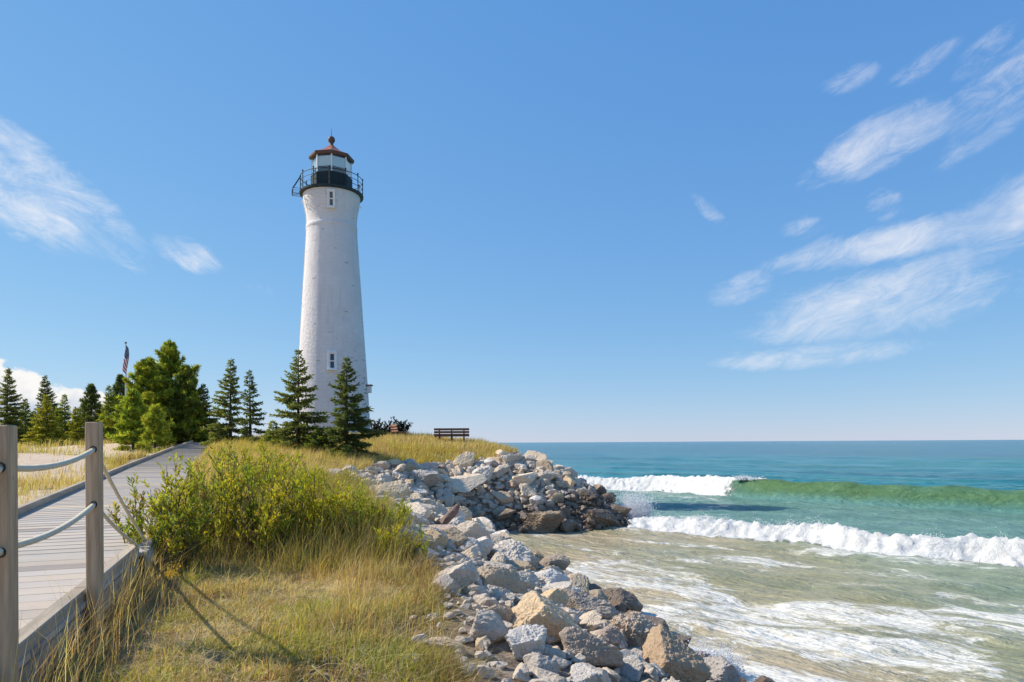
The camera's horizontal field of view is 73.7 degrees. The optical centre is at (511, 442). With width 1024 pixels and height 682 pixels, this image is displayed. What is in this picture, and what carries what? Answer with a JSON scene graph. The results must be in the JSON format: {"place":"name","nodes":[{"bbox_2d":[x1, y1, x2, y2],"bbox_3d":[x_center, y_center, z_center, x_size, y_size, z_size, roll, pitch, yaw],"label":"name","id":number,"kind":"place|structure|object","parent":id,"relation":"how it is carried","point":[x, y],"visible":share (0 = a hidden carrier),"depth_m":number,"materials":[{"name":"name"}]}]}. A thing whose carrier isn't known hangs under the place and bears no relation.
{"place":"outdoors","nodes":[
{"label":"outdoors","id":0,"kind":"place"},
{"bbox_2d":[18,440,661,681],"bbox_3d":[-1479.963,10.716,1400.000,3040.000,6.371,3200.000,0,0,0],"label":"ground","id":1,"kind":"structure","parent":0,"point":[502,651],"depth_m":6.08,"materials":[{"name":"sand"}]},
{"bbox_2d":[0,367,29,444],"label":"spruce tree","id":2,"kind":"object","parent":1,"relation":"on","point":[6,390],"visible":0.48,"depth_m":46.05,"materials":[{"name":"green plant"}]},
{"bbox_2d":[14,398,34,442],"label":"spruce tree","id":3,"kind":"object","parent":1,"relation":"on","point":[23,418],"visible":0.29,"depth_m":51.90,"materials":[{"name":"green plant"}]},
{"bbox_2d":[21,394,69,445],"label":"spruce tree","id":4,"kind":"object","parent":1,"relation":"on","point":[48,433],"visible":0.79,"depth_m":43.79,"materials":[{"name":"green plant"}]},
{"bbox_2d":[28,375,70,439],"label":"spruce tree","id":5,"kind":"object","parent":1,"relation":"on","point":[45,384],"visible":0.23,"depth_m":49.91,"materials":[{"name":"green plant"}]},
{"bbox_2d":[52,394,73,442],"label":"spruce tree","id":6,"kind":"object","parent":1,"relation":"on","point":[64,418],"visible":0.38,"depth_m":47.86,"materials":[{"name":"green plant"}]},
{"bbox_2d":[64,408,84,444],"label":"spruce tree","id":7,"kind":"object","parent":1,"relation":"on","point":[76,430],"visible":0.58,"depth_m":45.83,"materials":[{"name":"green plant"}]},
{"bbox_2d":[73,383,107,440],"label":"pine tree","id":8,"kind":"object","parent":1,"relation":"on","point":[90,404],"visible":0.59,"depth_m":51.66,"materials":[{"name":"green plant"}]},
{"bbox_2d":[18,437,176,501],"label":"dune grass","id":9,"kind":"structure","parent":1,"relation":"on","point":[26,448],"depth_m":30.43,"materials":[{"name":"plant"}]},
{"bbox_2d":[95,384,119,442],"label":"spruce tree","id":10,"kind":"object","parent":1,"relation":"on","point":[110,399],"visible":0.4,"depth_m":46.83,"materials":[{"name":"green plant"}]},
{"bbox_2d":[2,527,216,681],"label":"dry stalks","id":11,"kind":"object","parent":1,"relation":"on","point":[147,579],"visible":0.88,"depth_m":4.60,"materials":[{"name":"beige plant"}]},
{"bbox_2d":[102,373,124,437],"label":"pine tree","id":12,"kind":"object","parent":1,"relation":"on","point":[118,388],"visible":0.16,"depth_m":55.73,"materials":[{"name":"green plant"}]},
{"bbox_2d":[18,440,213,681],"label":"boardwalk","id":13,"kind":"structure","parent":1,"relation":"on","point":[60,558],"depth_m":7.06,"materials":[{"name":"wood"}]},
{"bbox_2d":[0,422,146,681],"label":"rope railing","id":14,"kind":"object","parent":13,"relation":"on","point":[93,513],"visible":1,"depth_m":3.56,"materials":[{"name":"wood"}]},
{"bbox_2d":[122,342,128,395],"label":"flagpole","id":15,"kind":"object","parent":1,"relation":"on","point":[125,361],"visible":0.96,"depth_m":49.90,"materials":[{"name":"fabric"}]},
{"bbox_2d":[105,387,151,450],"bbox_3d":[-21.017,-1.191,37.996,2.859,3.853,2.714,0,0,44],"label":"pine tree","id":16,"kind":"object","parent":1,"relation":"on","point":[133,408],"visible":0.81,"depth_m":37.59,"materials":[{"name":"green plant"}]},
{"bbox_2d":[97,356,180,439],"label":"pine tree","id":17,"kind":"object","parent":1,"relation":"on","point":[144,369],"visible":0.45,"depth_m":41.26,"materials":[{"name":"green plant"}]},
{"bbox_2d":[134,403,176,452],"bbox_3d":[-18.806,-0.654,36.169,2.334,2.893,1.952,0,0,0],"label":"pine tree","id":18,"kind":"object","parent":1,"relation":"on","point":[157,427],"visible":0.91,"depth_m":35.73,"materials":[{"name":"green plant"}]},
{"bbox_2d":[106,470,207,572],"bbox_3d":[-4.140,0.934,7.995,1.048,1.249,1.035,0,0,-28],"label":"shrub","id":19,"kind":"object","parent":1,"relation":"on","point":[139,519],"visible":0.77,"depth_m":7.88,"materials":[{"name":"green plant"}]},
{"bbox_2d":[99,338,223,444],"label":"pine tree","id":20,"kind":"object","parent":1,"relation":"on","point":[169,360],"visible":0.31,"depth_m":43.24,"materials":[{"name":"green plant"}]},
{"bbox_2d":[133,451,222,570],"bbox_3d":[-4.096,0.845,8.334,1.010,1.477,0.966,0,0,0],"label":"shrub","id":21,"kind":"object","parent":1,"relation":"on","point":[194,510],"visible":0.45,"depth_m":8.28,"materials":[{"name":"green plant"}]},
{"bbox_2d":[167,364,217,442],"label":"pine tree","id":22,"kind":"object","parent":1,"relation":"on","point":[188,379],"visible":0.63,"depth_m":42.28,"materials":[{"name":"green plant"}]},
{"bbox_2d":[180,390,209,442],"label":"pine tree","id":23,"kind":"object","parent":1,"relation":"on","point":[197,423],"visible":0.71,"depth_m":42.24,"materials":[{"name":"green plant"}]},
{"bbox_2d":[191,384,221,441],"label":"spruce tree","id":24,"kind":"object","parent":1,"relation":"on","point":[204,397],"visible":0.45,"depth_m":42.88,"materials":[{"name":"green plant"}]},
{"bbox_2d":[181,445,261,557],"bbox_3d":[-3.926,0.797,9.189,1.017,1.563,1.021,0,0,0],"label":"shrub","id":25,"kind":"object","parent":1,"relation":"on","point":[224,508],"visible":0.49,"depth_m":9.12,"materials":[{"name":"green plant"}]},
{"bbox_2d":[199,358,248,451],"bbox_3d":[-13.811,-1.681,32.936,2.067,4.811,2.738,0,0,28],"label":"spruce tree","id":26,"kind":"object","parent":1,"relation":"on","point":[229,429],"visible":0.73,"depth_m":32.79,"materials":[{"name":"green plant"}]},
{"bbox_2d":[186,438,266,509],"bbox_3d":[-5.073,0.642,12.228,1.408,1.464,1.448,0,0,0],"label":"shrub","id":27,"kind":"object","parent":1,"relation":"on","point":[227,463],"visible":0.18,"depth_m":12.16,"materials":[{"name":"green plant"}]},
{"bbox_2d":[38,452,459,681],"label":"tall dry grass","id":28,"kind":"structure","parent":1,"relation":"on","point":[366,539],"depth_m":8.12,"materials":[{"name":"plant"}]},
{"bbox_2d":[235,369,266,443],"bbox_3d":[-12.160,-1.381,32.042,1.785,4.115,2.023,0,0,0],"label":"spruce tree","id":29,"kind":"object","parent":1,"relation":"on","point":[251,413],"visible":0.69,"depth_m":31.89,"materials":[{"name":"green plant"}]},
{"bbox_2d":[223,438,295,479],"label":"shrub","id":30,"kind":"object","parent":1,"relation":"on","point":[260,444],"visible":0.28,"depth_m":16.01,"materials":[{"name":"green plant"}]},
{"bbox_2d":[217,449,310,559],"bbox_3d":[-3.195,0.807,8.994,1.214,1.455,1.347,0,0,0],"label":"shrub","id":31,"kind":"object","parent":1,"relation":"on","point":[273,517],"visible":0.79,"depth_m":8.79,"materials":[{"name":"green plant"}]},
{"bbox_2d":[18,429,520,515],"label":"meadow grass","id":32,"kind":"structure","parent":1,"relation":"on","point":[411,445],"depth_m":27.80,"materials":[{"name":"plant"}]},
{"bbox_2d":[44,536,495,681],"bbox_3d":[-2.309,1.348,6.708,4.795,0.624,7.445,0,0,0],"label":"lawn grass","id":33,"kind":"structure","parent":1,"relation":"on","point":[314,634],"depth_m":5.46,"materials":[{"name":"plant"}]},
{"bbox_2d":[260,420,283,443],"bbox_3d":[-10.606,-0.075,29.855,1.289,1.860,2.055,0,0,24],"label":"spruce tree","id":34,"kind":"object","parent":1,"relation":"on","point":[268,436],"visible":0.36,"depth_m":29.94,"materials":[{"name":"green plant"}]},
{"bbox_2d":[245,450,333,498],"bbox_3d":[-4.120,0.722,12.431,1.624,1.182,1.520,0,0,0],"label":"shrub","id":35,"kind":"object","parent":1,"relation":"on","point":[272,473],"visible":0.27,"depth_m":12.45,"materials":[{"name":"green plant"}]},
{"bbox_2d":[256,349,329,449],"bbox_3d":[-9.080,-1.574,29.356,3.561,4.966,3.246,0,0,27],"label":"spruce tree","id":36,"kind":"object","parent":1,"relation":"on","point":[298,427],"visible":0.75,"depth_m":29.22,"materials":[{"name":"green plant"}]},
{"bbox_2d":[260,466,353,555],"bbox_3d":[-2.817,0.927,9.192,1.310,1.252,1.004,0,0,-31],"label":"shrub","id":37,"kind":"object","parent":1,"relation":"on","point":[319,502],"visible":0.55,"depth_m":9.03,"materials":[{"name":"green plant"}]},
{"bbox_2d":[297,426,338,455],"bbox_3d":[-8.248,0.229,28.447,2.402,1.870,2.483,0,0,-42],"label":"spruce tree","id":38,"kind":"object","parent":1,"relation":"on","point":[321,436],"visible":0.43,"depth_m":28.27,"materials":[{"name":"green plant"}]},
{"bbox_2d":[292,128,372,432],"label":"lighthouse","id":39,"kind":"object","parent":1,"relation":"on","point":[331,336],"visible":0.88,"depth_m":40.55,"materials":[{"name":"paint"}]},
{"bbox_2d":[327,188,335,207],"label":"window","id":40,"kind":"structure","parent":39,"relation":"in","point":[330,192],"depth_m":40.31,"materials":[{"name":"white paint"}]},
{"bbox_2d":[327,351,336,370],"bbox_3d":[-10.524,-4.762,39.949,0.545,1.163,0.353,0,0,-14],"label":"window","id":41,"kind":"structure","parent":39,"relation":"in","point":[332,355],"depth_m":39.94,"materials":[{"name":"white paint"}]},
{"bbox_2d":[300,472,367,499],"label":"shrub","id":42,"kind":"object","parent":1,"relation":"on","point":[337,475],"visible":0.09,"depth_m":13.23,"materials":[{"name":"green plant"}]},
{"bbox_2d":[308,482,386,549],"bbox_3d":[-2.290,1.015,9.396,1.144,0.939,1.094,0,0,0],"label":"shrub","id":43,"kind":"object","parent":1,"relation":"on","point":[351,505],"visible":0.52,"depth_m":9.20,"materials":[{"name":"green plant"}]},
{"bbox_2d":[323,357,402,461],"bbox_3d":[-6.518,-1.204,28.350,2.900,4.663,3.571,0,0,33],"label":"spruce tree","id":44,"kind":"object","parent":1,"relation":"on","point":[343,437],"visible":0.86,"depth_m":27.76,"materials":[{"name":"green plant"}]},
{"bbox_2d":[273,627,476,681],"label":"green grass","id":45,"kind":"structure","parent":1,"relation":"on","point":[393,661],"depth_m":4.66,"materials":[{"name":"plant"}]},
{"bbox_2d":[353,498,412,540],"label":"shrub","id":46,"kind":"object","parent":1,"relation":"on","point":[405,509],"visible":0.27,"depth_m":9.65,"materials":[{"name":"green plant"}]},
{"bbox_2d":[366,416,412,436],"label":"shrub","id":47,"kind":"object","parent":1,"relation":"on","point":[401,426],"visible":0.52,"depth_m":39.02,"materials":[{"name":"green plant"}]},
{"bbox_2d":[376,481,408,500],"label":"rock","id":48,"kind":"object","parent":1,"relation":"on","point":[399,486],"visible":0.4,"depth_m":15.49,"materials":[{"name":"stone"}]},
{"bbox_2d":[373,516,429,561],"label":"shrub","id":49,"kind":"object","parent":1,"relation":"on","point":[418,544],"visible":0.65,"depth_m":8.49,"materials":[{"name":"green plant"}]},
{"bbox_2d":[395,506,429,525],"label":"rock","id":50,"kind":"object","parent":1,"relation":"on","point":[422,519],"visible":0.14,"depth_m":11.78,"materials":[{"name":"stone"}]},
{"bbox_2d":[398,530,436,551],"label":"rock","id":51,"kind":"object","parent":1,"relation":"on","point":[432,542],"visible":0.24,"depth_m":9.49,"materials":[{"name":"stone"}]},
{"bbox_2d":[405,502,430,518],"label":"rock","id":52,"kind":"object","parent":1,"relation":"on","point":[422,510],"visible":0.27,"depth_m":13.42,"materials":[{"name":"stone"}]},
{"bbox_2d":[410,469,440,486],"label":"rock","id":53,"kind":"object","parent":1,"relation":"on","point":[431,478],"visible":0.69,"depth_m":26.12,"materials":[{"name":"stone"}]},
{"bbox_2d":[426,528,447,548],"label":"rock","id":54,"kind":"object","parent":1,"relation":"on","point":[440,539],"visible":0.41,"depth_m":10.08,"materials":[{"name":"stone"}]},
{"bbox_2d":[424,636,465,653],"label":"rock","id":55,"kind":"object","parent":1,"relation":"on","point":[452,642],"visible":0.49,"depth_m":5.24,"materials":[{"name":"stone"}]},
{"bbox_2d":[437,574,459,593],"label":"rock","id":56,"kind":"object","parent":1,"relation":"on","point":[453,584],"visible":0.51,"depth_m":7.02,"materials":[{"name":"stone"}]},
{"bbox_2d":[437,504,459,524],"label":"rock","id":57,"kind":"object","parent":1,"relation":"on","point":[449,515],"visible":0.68,"depth_m":13.22,"materials":[{"name":"red stone"}]},
{"bbox_2d":[434,428,468,441],"bbox_3d":[-3.170,-0.309,35.964,1.840,0.865,0.682,0,0,-3],"label":"bench","id":58,"kind":"object","parent":1,"relation":"on","point":[451,435],"visible":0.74,"depth_m":35.71,"materials":[{"name":"brown wood"}]},
{"bbox_2d":[442,527,466,548],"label":"rock","id":59,"kind":"object","parent":1,"relation":"on","point":[457,536],"visible":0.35,"depth_m":10.78,"materials":[{"name":"stone"}]},
{"bbox_2d":[431,560,478,589],"bbox_3d":[-0.668,1.495,7.381,0.453,0.456,0.738,20,23,33],"label":"rock","id":60,"kind":"object","parent":1,"relation":"on","point":[465,571],"visible":0.49,"depth_m":7.29,"materials":[{"name":"stone"}]},
{"bbox_2d":[381,510,536,681],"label":"turf fringe","id":61,"kind":"object","parent":1,"relation":"on","point":[422,575],"visible":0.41,"depth_m":4.98,"materials":[{"name":"beige plant"}]},
{"bbox_2d":[453,451,474,467],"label":"rock","id":62,"kind":"object","parent":1,"relation":"on","point":[465,459],"visible":0.76,"depth_m":29.55,"materials":[{"name":"stone"}]},
{"bbox_2d":[445,473,486,492],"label":"rock","id":63,"kind":"object","parent":1,"relation":"on","point":[466,483],"visible":0.94,"depth_m":27.20,"materials":[{"name":"stone"}]},
{"bbox_2d":[461,544,477,558],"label":"rock","id":64,"kind":"object","parent":1,"relation":"on","point":[471,552],"visible":0.62,"depth_m":10.13,"materials":[{"name":"stone"}]},
{"bbox_2d":[458,537,483,557],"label":"rock","id":65,"kind":"object","parent":1,"relation":"on","point":[470,542],"visible":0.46,"depth_m":10.73,"materials":[{"name":"stone"}]},
{"bbox_2d":[455,520,491,539],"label":"rock","id":66,"kind":"object","parent":1,"relation":"on","point":[472,529],"visible":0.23,"depth_m":12.20,"materials":[{"name":"stone"}]},
{"bbox_2d":[472,465,493,480],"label":"rock","id":67,"kind":"object","parent":1,"relation":"on","point":[487,472],"visible":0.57,"depth_m":28.23,"materials":[{"name":"stone"}]},
{"bbox_2d":[477,536,493,555],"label":"rock","id":68,"kind":"object","parent":1,"relation":"on","point":[486,544],"visible":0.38,"depth_m":11.19,"materials":[{"name":"stone"}]},
{"bbox_2d":[469,609,508,643],"bbox_3d":[-0.164,1.540,5.662,0.382,0.257,0.303,20,7,-11],"label":"rock","id":69,"kind":"object","parent":1,"relation":"on","point":[491,626],"visible":0.87,"depth_m":5.55,"materials":[{"name":"stone"}]},
{"bbox_2d":[477,566,525,593],"bbox_3d":[-0.139,1.687,8.140,0.740,0.421,0.492,12,4,-22],"label":"rock","id":70,"kind":"object","parent":1,"relation":"on","point":[506,578],"visible":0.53,"depth_m":8.01,"materials":[{"name":"stone"}]},
{"bbox_2d":[493,464,509,477],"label":"rock","id":71,"kind":"object","parent":1,"relation":"on","point":[500,470],"visible":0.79,"depth_m":28.67,"materials":[{"name":"stone"}]},
{"bbox_2d":[491,508,515,519],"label":"rock","id":72,"kind":"object","parent":1,"relation":"on","point":[501,514],"visible":0.96,"depth_m":26.75,"materials":[{"name":"stone"}]},
{"bbox_2d":[489,539,530,563],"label":"rock","id":73,"kind":"object","parent":1,"relation":"on","point":[511,549],"visible":0.39,"depth_m":11.86,"materials":[{"name":"stone"}]},
{"bbox_2d":[329,451,715,681],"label":"rubble","id":74,"kind":"object","parent":1,"relation":"on","point":[489,596],"visible":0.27,"depth_m":9.11,"materials":[{"name":"stone"}]},
{"bbox_2d":[485,604,513,622],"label":"rock","id":75,"kind":"object","parent":74,"relation":"on","point":[505,613],"visible":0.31,"depth_m":6.16,"materials":[{"name":"stone"}]},
{"bbox_2d":[488,491,513,503],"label":"rock","id":76,"kind":"object","parent":74,"relation":"on","point":[504,497],"visible":0.85,"depth_m":27.43,"materials":[{"name":"stone"}]},
{"bbox_2d":[501,455,524,463],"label":"rock","id":77,"kind":"object","parent":74,"relation":"on","point":[506,459],"visible":0.75,"depth_m":29.95,"materials":[{"name":"stone"}]},
{"bbox_2d":[506,560,529,571],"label":"rock","id":78,"kind":"object","parent":74,"relation":"on","point":[522,565],"visible":0.55,"depth_m":11.30,"materials":[{"name":"stone"}]},
{"bbox_2d":[511,472,537,485],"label":"rock","id":79,"kind":"object","parent":74,"relation":"on","point":[529,478],"visible":0.78,"depth_m":28.48,"materials":[{"name":"stone"}]},
{"bbox_2d":[518,483,537,497],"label":"rock","id":80,"kind":"object","parent":74,"relation":"on","point":[527,490],"visible":0.8,"depth_m":27.71,"materials":[{"name":"stone"}]},
{"bbox_2d":[527,651,559,675],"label":"rock","id":81,"kind":"object","parent":74,"relation":"on","point":[539,660],"visible":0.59,"depth_m":5.09,"materials":[{"name":"stone"}]},
{"bbox_2d":[523,510,565,533],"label":"rock","id":82,"kind":"object","parent":74,"relation":"on","point":[545,522],"visible":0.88,"depth_m":26.20,"materials":[{"name":"stone"}]},
{"bbox_2d":[534,568,569,583],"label":"rock","id":83,"kind":"object","parent":74,"relation":"on","point":[549,575],"visible":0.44,"depth_m":10.96,"materials":[{"name":"stone"}]},
{"bbox_2d":[538,554,570,569],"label":"rock","id":84,"kind":"object","parent":74,"relation":"on","point":[562,562],"visible":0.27,"depth_m":14.97,"materials":[{"name":"stone"}]},
{"bbox_2d":[540,588,569,604],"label":"rock","id":85,"kind":"object","parent":74,"relation":"on","point":[558,596],"visible":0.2,"depth_m":8.17,"materials":[{"name":"stone"}]},
{"bbox_2d":[540,581,572,589],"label":"rock","id":86,"kind":"object","parent":74,"relation":"on","point":[566,585],"visible":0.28,"depth_m":9.36,"materials":[{"name":"stone"}]},
{"bbox_2d":[559,519,576,532],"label":"rock","id":87,"kind":"object","parent":74,"relation":"on","point":[567,525],"visible":0.9,"depth_m":26.41,"materials":[{"name":"stone"}]},
{"bbox_2d":[567,573,588,594],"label":"rock","id":88,"kind":"object","parent":74,"relation":"on","point":[580,581],"visible":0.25,"depth_m":11.76,"materials":[{"name":"stone"}]},
{"bbox_2d":[570,662,600,681],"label":"rock","id":89,"kind":"object","parent":74,"relation":"on","point":[580,672],"visible":0.94,"depth_m":5.04,"materials":[{"name":"stone"}]},
{"bbox_2d":[574,488,598,500],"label":"rock","id":90,"kind":"object","parent":74,"relation":"on","point":[585,494],"visible":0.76,"depth_m":28.45,"materials":[{"name":"stone"}]},
{"bbox_2d":[579,610,601,631],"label":"rock","id":91,"kind":"object","parent":74,"relation":"on","point":[589,621],"visible":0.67,"depth_m":7.23,"materials":[{"name":"stone"}]},
{"bbox_2d":[587,508,623,526],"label":"rock","id":92,"kind":"object","parent":74,"relation":"on","point":[607,517],"visible":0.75,"depth_m":27.38,"materials":[{"name":"stone"}]},
{"bbox_2d":[597,625,619,644],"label":"rock","id":93,"kind":"object","parent":74,"relation":"on","point":[611,633],"visible":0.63,"depth_m":6.98,"materials":[{"name":"stone"}]},
{"bbox_2d":[602,587,642,611],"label":"rock","id":94,"kind":"object","parent":74,"relation":"on","point":[629,600],"visible":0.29,"depth_m":13.58,"materials":[{"name":"stone"}]},
{"bbox_2d":[618,654,642,681],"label":"rock","id":95,"kind":"object","parent":74,"relation":"on","point":[631,667],"visible":0.74,"depth_m":5.80,"materials":[{"name":"stone"}]},
{"bbox_2d":[703,655,740,681],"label":"rock","id":96,"kind":"object","parent":74,"relation":"on","point":[723,669],"visible":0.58,"depth_m":7.90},
{"bbox_2d":[505,624,546,659],"bbox_3d":[0.114,1.629,5.517,0.469,0.298,0.309,8,6,-46],"label":"rock","id":97,"kind":"object","parent":1,"relation":"on","point":[522,640],"visible":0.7,"depth_m":5.41,"materials":[{"name":"stone"}]},
{"bbox_2d":[518,571,534,589],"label":"rock","id":98,"kind":"object","parent":1,"relation":"on","point":[526,579],"visible":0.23,"depth_m":8.61,"materials":[{"name":"stone"}]},
{"bbox_2d":[511,590,583,641],"bbox_3d":[0.290,1.685,6.249,0.750,0.585,0.574,21,14,-16],"label":"rock","id":99,"kind":"object","parent":1,"relation":"on","point":[533,607],"visible":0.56,"depth_m":6.05,"materials":[{"name":"stone"}]},
{"bbox_2d":[559,588,619,619],"bbox_3d":[0.990,2.124,8.815,0.854,0.347,0.689,18,-1,-22],"label":"rock","id":100,"kind":"object","parent":1,"relation":"on","point":[585,603],"visible":0.45,"depth_m":8.62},
{"bbox_2d":[559,626,623,666],"bbox_3d":[0.679,1.798,5.826,0.552,0.344,0.457,12,-13,24],"label":"rock","id":101,"kind":"object","parent":1,"relation":"on","point":[594,651],"visible":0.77,"depth_m":5.67,"materials":[{"name":"stone"}]},
{"bbox_2d":[606,612,655,650],"bbox_3d":[1.366,2.120,7.584,0.639,0.445,0.459,0,0,-13],"label":"rock","id":102,"kind":"object","parent":1,"relation":"on","point":[636,627],"visible":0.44,"depth_m":7.43,"materials":[{"name":"stone"}]},
{"bbox_2d":[642,623,711,681],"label":"rock","id":103,"kind":"object","parent":1,"relation":"on","point":[665,650],"visible":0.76,"depth_m":6.59,"materials":[{"name":"stone"}]},
{"bbox_2d":[0,0,1023,442],"label":"sky","id":104,"kind":"structure","parent":0,"point":[578,220],"materials":[{"name":"blue"}]},
{"bbox_2d":[497,440,1023,681],"bbox_3d":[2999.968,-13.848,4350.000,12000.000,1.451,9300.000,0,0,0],"label":"lake water","id":105,"kind":"structure","parent":0,"point":[857,588],"depth_m":21.00,"materials":[{"name":"liquid"}]},
{"bbox_2d":[604,488,662,519],"bbox_3d":[4.891,2.764,29.447,3.838,1.444,3.155,0,0,0],"label":"splash","id":106,"kind":"object","parent":105,"relation":"on","point":[637,511],"visible":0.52,"depth_m":29.44,"materials":[{"name":"white"}]},
{"bbox_2d":[684,634,745,676],"bbox_3d":[2.956,3.210,10.103,1.344,0.613,0.952,0,0,0],"label":"splash","id":107,"kind":"object","parent":105,"relation":"on","point":[736,666],"visible":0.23,"depth_m":10.10,"materials":[{"name":"white"}]},
{"bbox_2d":[626,511,1005,542],"bbox_3d":[10.834,2.990,23.154,21.120,1.000,1.655,0,0,44],"label":"spray","id":108,"kind":"object","parent":105,"relation":"on","point":[789,524],"visible":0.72,"depth_m":24.79,"materials":[{"name":"white"}]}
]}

